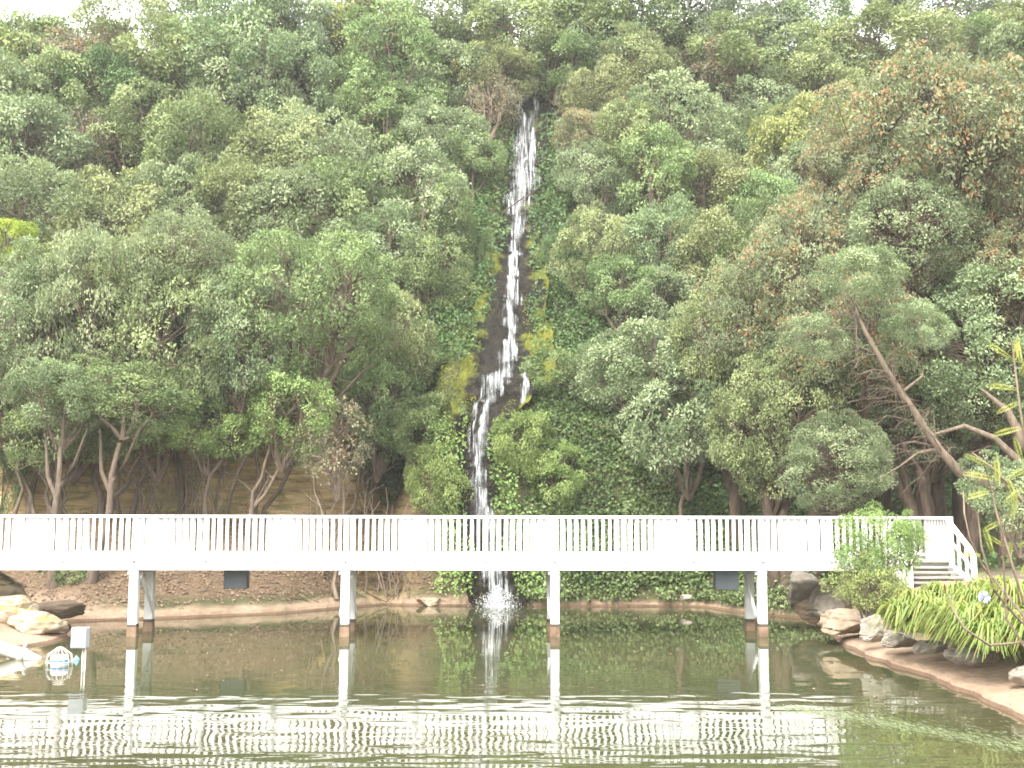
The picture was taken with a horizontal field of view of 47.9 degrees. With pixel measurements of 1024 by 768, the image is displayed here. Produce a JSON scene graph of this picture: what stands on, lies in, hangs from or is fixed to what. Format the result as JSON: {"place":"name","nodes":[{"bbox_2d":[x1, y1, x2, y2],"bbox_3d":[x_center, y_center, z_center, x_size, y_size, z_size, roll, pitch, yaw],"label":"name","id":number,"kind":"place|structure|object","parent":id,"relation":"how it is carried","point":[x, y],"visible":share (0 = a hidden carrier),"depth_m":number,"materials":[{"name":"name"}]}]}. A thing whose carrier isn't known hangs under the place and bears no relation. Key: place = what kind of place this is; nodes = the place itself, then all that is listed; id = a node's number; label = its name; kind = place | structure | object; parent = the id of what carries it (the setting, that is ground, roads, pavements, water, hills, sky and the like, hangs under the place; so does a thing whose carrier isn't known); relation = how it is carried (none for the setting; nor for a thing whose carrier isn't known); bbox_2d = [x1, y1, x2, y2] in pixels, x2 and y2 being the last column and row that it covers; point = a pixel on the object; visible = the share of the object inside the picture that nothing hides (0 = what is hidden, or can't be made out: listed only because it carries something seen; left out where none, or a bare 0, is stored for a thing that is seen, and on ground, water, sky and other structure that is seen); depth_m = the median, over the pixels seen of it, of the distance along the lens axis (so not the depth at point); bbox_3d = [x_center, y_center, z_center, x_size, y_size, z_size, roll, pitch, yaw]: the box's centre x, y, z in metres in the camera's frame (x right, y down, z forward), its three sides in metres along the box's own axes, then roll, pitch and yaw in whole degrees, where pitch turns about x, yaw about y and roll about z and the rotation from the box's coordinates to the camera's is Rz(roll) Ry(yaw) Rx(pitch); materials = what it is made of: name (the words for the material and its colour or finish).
{"place":"outdoors","nodes":[
{"label":"outdoors","id":0,"kind":"place"},
{"bbox_2d":[0,605,1023,767],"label":"water","id":1,"kind":"structure","parent":0,"point":[384,694],"depth_m":17.55,"materials":[{"name":"green liquid"}]},
{"bbox_2d":[0,53,1023,719],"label":"hillside","id":2,"kind":"structure","parent":0,"point":[988,681],"depth_m":36.01,"materials":[{"name":"brown soil"}]},
{"bbox_2d":[0,45,79,188],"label":"tree","id":3,"kind":"object","parent":2,"relation":"on","point":[8,64],"visible":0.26,"depth_m":49.14,"materials":[{"name":"green plant"}]},
{"bbox_2d":[0,254,96,518],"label":"tree","id":4,"kind":"object","parent":2,"relation":"on","point":[5,324],"visible":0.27,"depth_m":34.58,"materials":[{"name":"green plant"}]},
{"bbox_2d":[0,87,105,234],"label":"tree","id":5,"kind":"object","parent":2,"relation":"on","point":[33,107],"visible":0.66,"depth_m":47.72,"materials":[{"name":"green plant"}]},
{"bbox_2d":[0,355,118,589],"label":"tree","id":6,"kind":"object","parent":2,"relation":"on","point":[44,418],"visible":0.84,"depth_m":31.80,"materials":[{"name":"green plant"}]},
{"bbox_2d":[1,397,117,520],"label":"tree","id":7,"kind":"object","parent":2,"relation":"on","point":[21,422],"visible":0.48,"depth_m":34.12,"materials":[{"name":"green plant"}]},
{"bbox_2d":[19,43,108,162],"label":"tree","id":8,"kind":"object","parent":2,"relation":"on","point":[61,57],"visible":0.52,"depth_m":49.98,"materials":[{"name":"green plant"}]},
{"bbox_2d":[0,152,129,281],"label":"tree","id":9,"kind":"object","parent":2,"relation":"on","point":[48,177],"visible":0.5,"depth_m":42.64,"materials":[{"name":"green plant"}]},
{"bbox_2d":[0,218,180,514],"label":"tree","id":10,"kind":"object","parent":2,"relation":"on","point":[65,255],"visible":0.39,"depth_m":34.05,"materials":[{"name":"green plant"}]},
{"bbox_2d":[29,230,166,514],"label":"tree","id":11,"kind":"object","parent":2,"relation":"on","point":[100,510],"visible":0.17,"depth_m":35.14,"materials":[{"name":"green plant"}]},
{"bbox_2d":[41,43,171,171],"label":"tree","id":12,"kind":"object","parent":2,"relation":"on","point":[101,54],"visible":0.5,"depth_m":50.32,"materials":[{"name":"green plant"}]},
{"bbox_2d":[42,163,178,308],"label":"tree","id":13,"kind":"object","parent":2,"relation":"on","point":[104,180],"visible":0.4,"depth_m":43.08,"materials":[{"name":"green plant"}]},
{"bbox_2d":[33,353,203,584],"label":"tree","id":14,"kind":"object","parent":2,"relation":"on","point":[120,374],"visible":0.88,"depth_m":32.42,"materials":[{"name":"green plant"}]},
{"bbox_2d":[74,76,172,203],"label":"tree","id":15,"kind":"object","parent":2,"relation":"on","point":[121,115],"visible":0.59,"depth_m":49.00,"materials":[{"name":"green plant"}]},
{"bbox_2d":[70,0,186,153],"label":"tree","id":16,"kind":"object","parent":2,"relation":"on","point":[84,7],"visible":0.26,"depth_m":51.77,"materials":[{"name":"green plant"}]},
{"bbox_2d":[91,349,218,514],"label":"tree","id":17,"kind":"object","parent":2,"relation":"on","point":[142,458],"visible":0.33,"depth_m":34.74,"materials":[{"name":"green plant"}]},
{"bbox_2d":[97,14,230,143],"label":"tree","id":18,"kind":"object","parent":2,"relation":"on","point":[134,41],"visible":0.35,"depth_m":50.71,"materials":[{"name":"green plant"}]},
{"bbox_2d":[65,225,263,514],"bbox_3d":[-10.989,-0.535,35.368,6.493,9.420,5.993,0,-7,0],"label":"tree","id":19,"kind":"object","parent":2,"relation":"on","point":[114,327],"visible":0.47,"depth_m":34.51,"materials":[{"name":"green plant"}]},
{"bbox_2d":[128,198,235,513],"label":"tree","id":20,"kind":"object","parent":2,"relation":"on","point":[217,239],"visible":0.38,"depth_m":35.38,"materials":[{"name":"green plant"}]},
{"bbox_2d":[117,142,250,266],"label":"tree","id":21,"kind":"object","parent":2,"relation":"on","point":[141,167],"visible":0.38,"depth_m":44.56,"materials":[{"name":"green plant"}]},
{"bbox_2d":[137,85,268,235],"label":"tree","id":22,"kind":"object","parent":2,"relation":"on","point":[170,141],"visible":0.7,"depth_m":46.02,"materials":[{"name":"green plant"}]},
{"bbox_2d":[162,394,263,532],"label":"tree","id":23,"kind":"object","parent":2,"relation":"on","point":[209,451],"visible":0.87,"depth_m":34.40,"materials":[{"name":"green plant"}]},
{"bbox_2d":[145,10,302,151],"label":"tree","id":24,"kind":"object","parent":2,"relation":"on","point":[191,26],"visible":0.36,"depth_m":51.00,"materials":[{"name":"green plant"}]},
{"bbox_2d":[162,252,299,529],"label":"tree","id":25,"kind":"object","parent":2,"relation":"on","point":[231,376],"visible":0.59,"depth_m":34.81,"materials":[{"name":"green plant"}]},
{"bbox_2d":[5,496,461,609],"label":"leaf litter","id":26,"kind":"object","parent":2,"relation":"on","point":[203,575],"visible":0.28,"depth_m":33.44,"materials":[{"name":"plant"}]},
{"bbox_2d":[178,34,307,165],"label":"tree","id":27,"kind":"object","parent":2,"relation":"on","point":[285,89],"visible":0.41,"depth_m":50.26,"materials":[{"name":"green plant"}]},
{"bbox_2d":[189,151,319,288],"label":"tree","id":28,"kind":"object","parent":2,"relation":"on","point":[239,170],"visible":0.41,"depth_m":43.87,"materials":[{"name":"green plant"}]},
{"bbox_2d":[184,0,339,139],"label":"tree","id":29,"kind":"object","parent":2,"relation":"on","point":[236,11],"visible":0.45,"depth_m":51.87,"materials":[{"name":"green plant"}]},
{"bbox_2d":[218,102,338,216],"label":"tree","id":30,"kind":"object","parent":2,"relation":"on","point":[236,144],"visible":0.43,"depth_m":46.13,"materials":[{"name":"green plant"}]},
{"bbox_2d":[224,23,341,153],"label":"tree","id":31,"kind":"object","parent":2,"relation":"on","point":[292,58],"visible":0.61,"depth_m":50.26,"materials":[{"name":"green plant"}]},
{"bbox_2d":[237,359,340,548],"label":"tree","id":32,"kind":"object","parent":2,"relation":"on","point":[283,463],"visible":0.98,"depth_m":34.53,"materials":[{"name":"green plant"}]},
{"bbox_2d":[225,160,368,312],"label":"tree","id":33,"kind":"object","parent":2,"relation":"on","point":[284,180],"visible":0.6,"depth_m":43.31,"materials":[{"name":"green plant"}]},
{"bbox_2d":[203,221,405,524],"bbox_3d":[-6.490,-0.106,36.298,6.276,9.355,6.676,0,-7,0],"label":"tree","id":34,"kind":"object","parent":2,"relation":"on","point":[365,317],"visible":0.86,"depth_m":34.99,"materials":[{"name":"green plant"}]},
{"bbox_2d":[252,96,381,218],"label":"tree","id":35,"kind":"object","parent":2,"relation":"on","point":[357,152],"visible":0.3,"depth_m":46.63,"materials":[{"name":"green plant"}]},
{"bbox_2d":[292,394,375,598],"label":"tree","id":36,"kind":"object","parent":2,"relation":"on","point":[334,484],"visible":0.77,"depth_m":34.73,"materials":[{"name":"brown plant"}]},
{"bbox_2d":[282,154,426,300],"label":"tree","id":37,"kind":"object","parent":2,"relation":"on","point":[324,173],"visible":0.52,"depth_m":43.95,"materials":[{"name":"green plant"}]},
{"bbox_2d":[314,261,438,496],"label":"tree","id":38,"kind":"object","parent":2,"relation":"on","point":[411,334],"visible":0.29,"depth_m":39.30,"materials":[{"name":"green plant"}]},
{"bbox_2d":[332,73,428,199],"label":"tree","id":39,"kind":"object","parent":2,"relation":"on","point":[387,105],"visible":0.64,"depth_m":49.31,"materials":[{"name":"green plant"}]},
{"bbox_2d":[339,349,426,524],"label":"tree","id":40,"kind":"object","parent":2,"relation":"on","point":[379,461],"visible":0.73,"depth_m":38.08,"materials":[{"name":"green plant"}]},
{"bbox_2d":[337,198,431,306],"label":"tree","id":41,"kind":"object","parent":2,"relation":"on","point":[395,251],"visible":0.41,"depth_m":42.55,"materials":[{"name":"green plant"}]},
{"bbox_2d":[336,0,460,168],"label":"tree","id":42,"kind":"object","parent":2,"relation":"on","point":[364,66],"visible":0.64,"depth_m":50.89,"materials":[{"name":"green plant"}]},
{"bbox_2d":[364,135,471,290],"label":"tree","id":43,"kind":"object","parent":2,"relation":"on","point":[432,153],"visible":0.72,"depth_m":44.31,"materials":[{"name":"green plant"}]},
{"bbox_2d":[380,390,467,464],"bbox_3d":[-2.787,1.623,38.127,2.973,2.860,2.429,6,-9,-43],"label":"bush","id":44,"kind":"object","parent":2,"relation":"on","point":[435,399],"visible":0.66,"depth_m":37.57,"materials":[{"name":"green plant"}]},
{"bbox_2d":[389,221,479,332],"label":"tree","id":45,"kind":"object","parent":2,"relation":"on","point":[425,270],"visible":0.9,"depth_m":42.23,"materials":[{"name":"green plant"}]},
{"bbox_2d":[403,441,473,523],"bbox_3d":[-2.338,3.474,36.643,2.070,3.390,2.584,5,-8,-35],"label":"bush","id":46,"kind":"object","parent":2,"relation":"on","point":[437,468],"visible":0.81,"depth_m":36.19,"materials":[{"name":"green plant"}]},
{"bbox_2d":[384,96,494,186],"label":"tree","id":47,"kind":"object","parent":2,"relation":"on","point":[454,118],"visible":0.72,"depth_m":48.08,"materials":[{"name":"green plant"}]},
{"bbox_2d":[398,38,495,136],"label":"tree","id":48,"kind":"object","parent":2,"relation":"on","point":[468,58],"visible":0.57,"depth_m":52.25,"materials":[{"name":"green plant"}]},
{"bbox_2d":[0,515,977,636],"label":"footbridge","id":49,"kind":"object","parent":2,"relation":"on","point":[549,558],"visible":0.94,"depth_m":26.64,"materials":[{"name":"white paint"}]},
{"bbox_2d":[441,39,539,122],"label":"tree","id":50,"kind":"object","parent":2,"relation":"on","point":[516,58],"visible":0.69,"depth_m":52.62,"materials":[{"name":"green plant"}]},
{"bbox_2d":[451,76,555,605],"bbox_3d":[0.518,-4.313,46.107,3.404,24.574,19.856,-1,-7,6],"label":"rock face","id":51,"kind":"object","parent":2,"relation":"attached to","point":[492,358],"visible":0.82,"depth_m":40.71},
{"bbox_2d":[421,407,560,597],"bbox_3d":[-0.757,3.637,36.355,4.521,6.074,2.370,0,-7,0],"label":"creeper","id":52,"kind":"object","parent":51,"relation":"attached to","point":[497,502],"visible":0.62,"depth_m":36.22,"materials":[{"name":"green plant"}]},
{"bbox_2d":[391,109,612,362],"bbox_3d":[-0.188,-6.739,46.507,8.195,13.632,12.595,0,-7,0],"label":"creeper","id":53,"kind":"object","parent":51,"relation":"attached to","point":[560,211],"visible":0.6,"depth_m":44.51,"materials":[{"name":"green plant"}]},
{"bbox_2d":[0,52,1023,505],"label":"undergrowth","id":54,"kind":"object","parent":2,"relation":"on","point":[464,242],"visible":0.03,"depth_m":46.32,"materials":[{"name":"plant"}]},
{"bbox_2d":[455,0,573,96],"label":"tree","id":55,"kind":"object","parent":2,"relation":"on","point":[471,15],"visible":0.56,"depth_m":53.50,"materials":[{"name":"green plant"}]},
{"bbox_2d":[490,409,557,480],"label":"bush","id":56,"kind":"object","parent":2,"relation":"on","point":[504,443],"visible":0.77,"depth_m":36.48,"materials":[{"name":"green plant"}]},
{"bbox_2d":[506,29,595,119],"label":"tree","id":57,"kind":"object","parent":2,"relation":"on","point":[553,80],"visible":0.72,"depth_m":53.50,"materials":[{"name":"green plant"}]},
{"bbox_2d":[524,438,595,506],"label":"bush","id":58,"kind":"object","parent":2,"relation":"on","point":[564,448],"visible":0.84,"depth_m":36.30,"materials":[{"name":"green plant"}]},
{"bbox_2d":[545,199,637,315],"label":"tree","id":59,"kind":"object","parent":2,"relation":"on","point":[585,217],"visible":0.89,"depth_m":41.95,"materials":[{"name":"green plant"}]},
{"bbox_2d":[550,138,635,243],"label":"tree","id":60,"kind":"object","parent":2,"relation":"on","point":[580,188],"visible":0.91,"depth_m":46.48,"materials":[{"name":"green plant"}]},
{"bbox_2d":[554,57,649,143],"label":"tree","id":61,"kind":"object","parent":2,"relation":"on","point":[574,97],"visible":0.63,"depth_m":50.75,"materials":[{"name":"green plant"}]},
{"bbox_2d":[549,1,676,100],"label":"tree","id":62,"kind":"object","parent":2,"relation":"on","point":[671,26],"visible":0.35,"depth_m":54.02,"materials":[{"name":"green plant"}]},
{"bbox_2d":[575,251,670,331],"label":"tree","id":63,"kind":"object","parent":2,"relation":"on","point":[631,269],"visible":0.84,"depth_m":41.09,"materials":[{"name":"green plant"}]},
{"bbox_2d":[519,309,729,592],"bbox_3d":[3.765,1.868,38.695,7.164,9.829,5.898,0,-7,0],"label":"ivy","id":64,"kind":"object","parent":2,"relation":"on","point":[702,489],"visible":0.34,"depth_m":36.93,"materials":[{"name":"green plant"}]},
{"bbox_2d":[551,0,703,81],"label":"tree","id":65,"kind":"object","parent":2,"relation":"on","point":[675,5],"visible":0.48,"depth_m":54.26,"materials":[{"name":"green plant"}]},
{"bbox_2d":[568,316,699,429],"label":"tree","id":66,"kind":"object","parent":2,"relation":"on","point":[625,331],"visible":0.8,"depth_m":37.19,"materials":[{"name":"green plant"}]},
{"bbox_2d":[593,97,674,231],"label":"tree","id":67,"kind":"object","parent":2,"relation":"on","point":[641,121],"visible":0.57,"depth_m":46.49,"materials":[{"name":"green plant"}]},
{"bbox_2d":[587,21,690,122],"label":"tree","id":68,"kind":"object","parent":2,"relation":"on","point":[664,63],"visible":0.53,"depth_m":51.95,"materials":[{"name":"green plant"}]},
{"bbox_2d":[607,120,697,264],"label":"tree","id":69,"kind":"object","parent":2,"relation":"on","point":[673,165],"visible":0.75,"depth_m":44.91,"materials":[{"name":"green plant"}]},
{"bbox_2d":[609,193,709,307],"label":"tree","id":70,"kind":"object","parent":2,"relation":"on","point":[648,217],"visible":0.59,"depth_m":42.49,"materials":[{"name":"green plant"}]},
{"bbox_2d":[610,263,719,375],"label":"tree","id":71,"kind":"object","parent":2,"relation":"on","point":[679,281],"visible":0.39,"depth_m":40.53,"materials":[{"name":"green plant"}]},
{"bbox_2d":[520,488,827,609],"bbox_3d":[4.606,4.706,33.906,8.765,3.674,5.304,0,-7,0],"label":"ground cover","id":72,"kind":"object","parent":2,"relation":"on","point":[659,589],"visible":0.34,"depth_m":35.43,"materials":[{"name":"green plant"}]},
{"bbox_2d":[611,361,758,578],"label":"tree","id":73,"kind":"object","parent":2,"relation":"on","point":[684,434],"visible":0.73,"depth_m":35.62,"materials":[{"name":"green plant"}]},
{"bbox_2d":[621,66,753,206],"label":"tree","id":74,"kind":"object","parent":2,"relation":"on","point":[734,135],"visible":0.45,"depth_m":47.98,"materials":[{"name":"green plant"}]},
{"bbox_2d":[647,147,764,252],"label":"tree","id":75,"kind":"object","parent":2,"relation":"on","point":[726,172],"visible":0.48,"depth_m":45.61,"materials":[{"name":"green plant"}]},
{"bbox_2d":[661,204,757,358],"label":"tree","id":76,"kind":"object","parent":2,"relation":"on","point":[690,267],"visible":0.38,"depth_m":41.19,"materials":[{"name":"green plant"}]},
{"bbox_2d":[664,253,807,549],"bbox_3d":[7.215,0.492,36.071,4.613,9.334,3.783,-4,-8,34],"label":"tree","id":77,"kind":"object","parent":2,"relation":"on","point":[737,505],"visible":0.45,"depth_m":35.71,"materials":[{"name":"green plant"}]},
{"bbox_2d":[693,185,793,344],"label":"tree","id":78,"kind":"object","parent":2,"relation":"on","point":[745,207],"visible":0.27,"depth_m":41.62,"materials":[{"name":"green plant"}]},
{"bbox_2d":[680,0,822,105],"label":"tree","id":79,"kind":"object","parent":2,"relation":"on","point":[780,19],"visible":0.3,"depth_m":54.92,"materials":[{"name":"green plant"}]},
{"bbox_2d":[703,65,809,153],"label":"tree","id":80,"kind":"object","parent":2,"relation":"on","point":[785,98],"visible":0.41,"depth_m":52.19,"materials":[{"name":"green plant"}]},
{"bbox_2d":[684,8,835,120],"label":"tree","id":81,"kind":"object","parent":2,"relation":"on","point":[741,45],"visible":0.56,"depth_m":52.76,"materials":[{"name":"green plant"}]},
{"bbox_2d":[704,335,853,592],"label":"tree","id":82,"kind":"object","parent":2,"relation":"on","point":[746,462],"visible":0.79,"depth_m":32.74,"materials":[{"name":"green plant"}]},
{"bbox_2d":[694,191,885,551],"bbox_3d":[8.817,-0.187,34.678,6.189,11.420,5.058,5,-8,-36],"label":"tree","id":83,"kind":"object","parent":2,"relation":"on","point":[762,250],"visible":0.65,"depth_m":33.74,"materials":[{"name":"green plant"}]},
{"bbox_2d":[734,90,857,192],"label":"tree","id":84,"kind":"object","parent":2,"relation":"on","point":[782,125],"visible":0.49,"depth_m":47.77,"materials":[{"name":"green plant"}]},
{"bbox_2d":[758,42,868,138],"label":"tree","id":85,"kind":"object","parent":2,"relation":"on","point":[849,74],"visible":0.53,"depth_m":52.00,"materials":[{"name":"green plant"}]},
{"bbox_2d":[751,289,899,581],"bbox_3d":[9.018,1.647,32.889,3.426,8.971,4.221,5,-8,-35],"label":"tree","id":86,"kind":"object","parent":2,"relation":"on","point":[811,511],"visible":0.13,"depth_m":32.54,"materials":[{"name":"green plant"}]},
{"bbox_2d":[774,408,897,597],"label":"tree","id":87,"kind":"object","parent":2,"relation":"on","point":[865,481],"visible":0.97,"depth_m":29.53,"materials":[{"name":"green plant"}]},
{"bbox_2d":[764,265,962,557],"bbox_3d":[9.940,1.160,32.744,4.920,8.528,5.977,-5,-9,40],"label":"tree","id":88,"kind":"object","parent":2,"relation":"on","point":[907,499],"visible":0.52,"depth_m":31.73,"materials":[{"name":"green plant"}]},
{"bbox_2d":[819,550,910,618],"bbox_3d":[7.356,4.176,23.622,1.449,1.562,1.747,4,-8,-30],"label":"bush","id":89,"kind":"object","parent":2,"relation":"on","point":[852,588],"visible":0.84,"depth_m":23.51,"materials":[{"name":"green plant"}]},
{"bbox_2d":[787,116,951,548],"bbox_3d":[10.937,-1.554,35.224,4.904,13.934,4.578,-5,-8,38],"label":"tree","id":90,"kind":"object","parent":2,"relation":"on","point":[842,184],"visible":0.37,"depth_m":35.02,"materials":[{"name":"green plant"}]},
{"bbox_2d":[830,499,932,593],"bbox_3d":[7.736,3.400,24.186,1.976,1.997,1.692,3,-7,-27],"label":"bush","id":91,"kind":"object","parent":2,"relation":"on","point":[880,540],"visible":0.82,"depth_m":23.91,"materials":[{"name":"green plant"}]},
{"bbox_2d":[793,0,972,107],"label":"tree","id":92,"kind":"object","parent":2,"relation":"on","point":[876,16],"visible":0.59,"depth_m":53.47,"materials":[{"name":"green plant"}]},
{"bbox_2d":[777,242,1023,503],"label":"tree","id":93,"kind":"object","parent":2,"relation":"on","point":[862,256],"visible":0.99,"depth_m":28.19,"materials":[{"name":"green plant"}]},
{"bbox_2d":[805,36,1023,554],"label":"tree","id":94,"kind":"object","parent":2,"relation":"on","point":[984,73],"visible":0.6,"depth_m":33.90,"materials":[{"name":"green plant"}]},
{"bbox_2d":[842,162,996,547],"bbox_3d":[11.879,-0.457,33.600,4.448,11.756,5.436,-3,-7,26],"label":"tree","id":95,"kind":"object","parent":2,"relation":"on","point":[960,211],"visible":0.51,"depth_m":32.85,"materials":[{"name":"green plant"}]},
{"bbox_2d":[844,358,1023,528],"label":"tree","id":96,"kind":"object","parent":2,"relation":"on","point":[939,471],"visible":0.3,"depth_m":32.42,"materials":[{"name":"green plant"}]},
{"bbox_2d":[891,255,1023,566],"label":"tree","id":97,"kind":"object","parent":2,"relation":"on","point":[968,349],"visible":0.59,"depth_m":31.76,"materials":[{"name":"green plant"}]},
{"bbox_2d":[918,215,1023,566],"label":"tree","id":98,"kind":"object","parent":2,"relation":"on","point":[1001,236],"visible":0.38,"depth_m":32.74,"materials":[{"name":"green plant"}]},
{"bbox_2d":[925,80,1023,564],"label":"tree","id":99,"kind":"object","parent":2,"relation":"on","point":[995,195],"visible":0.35,"depth_m":33.16,"materials":[{"name":"green plant"}]},
{"bbox_2d":[949,338,1023,647],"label":"grevillea","id":100,"kind":"object","parent":2,"relation":"on","point":[1009,554],"visible":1,"depth_m":7.42,"materials":[{"name":"green plant"}]},
{"bbox_2d":[953,449,1023,559],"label":"tree","id":101,"kind":"object","parent":2,"relation":"on","point":[986,499],"visible":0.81,"depth_m":26.70,"materials":[{"name":"green plant"}]},
{"bbox_2d":[0,0,1023,56],"label":"sky","id":102,"kind":"structure","parent":0,"point":[58,7],"materials":[{"name":"white"}]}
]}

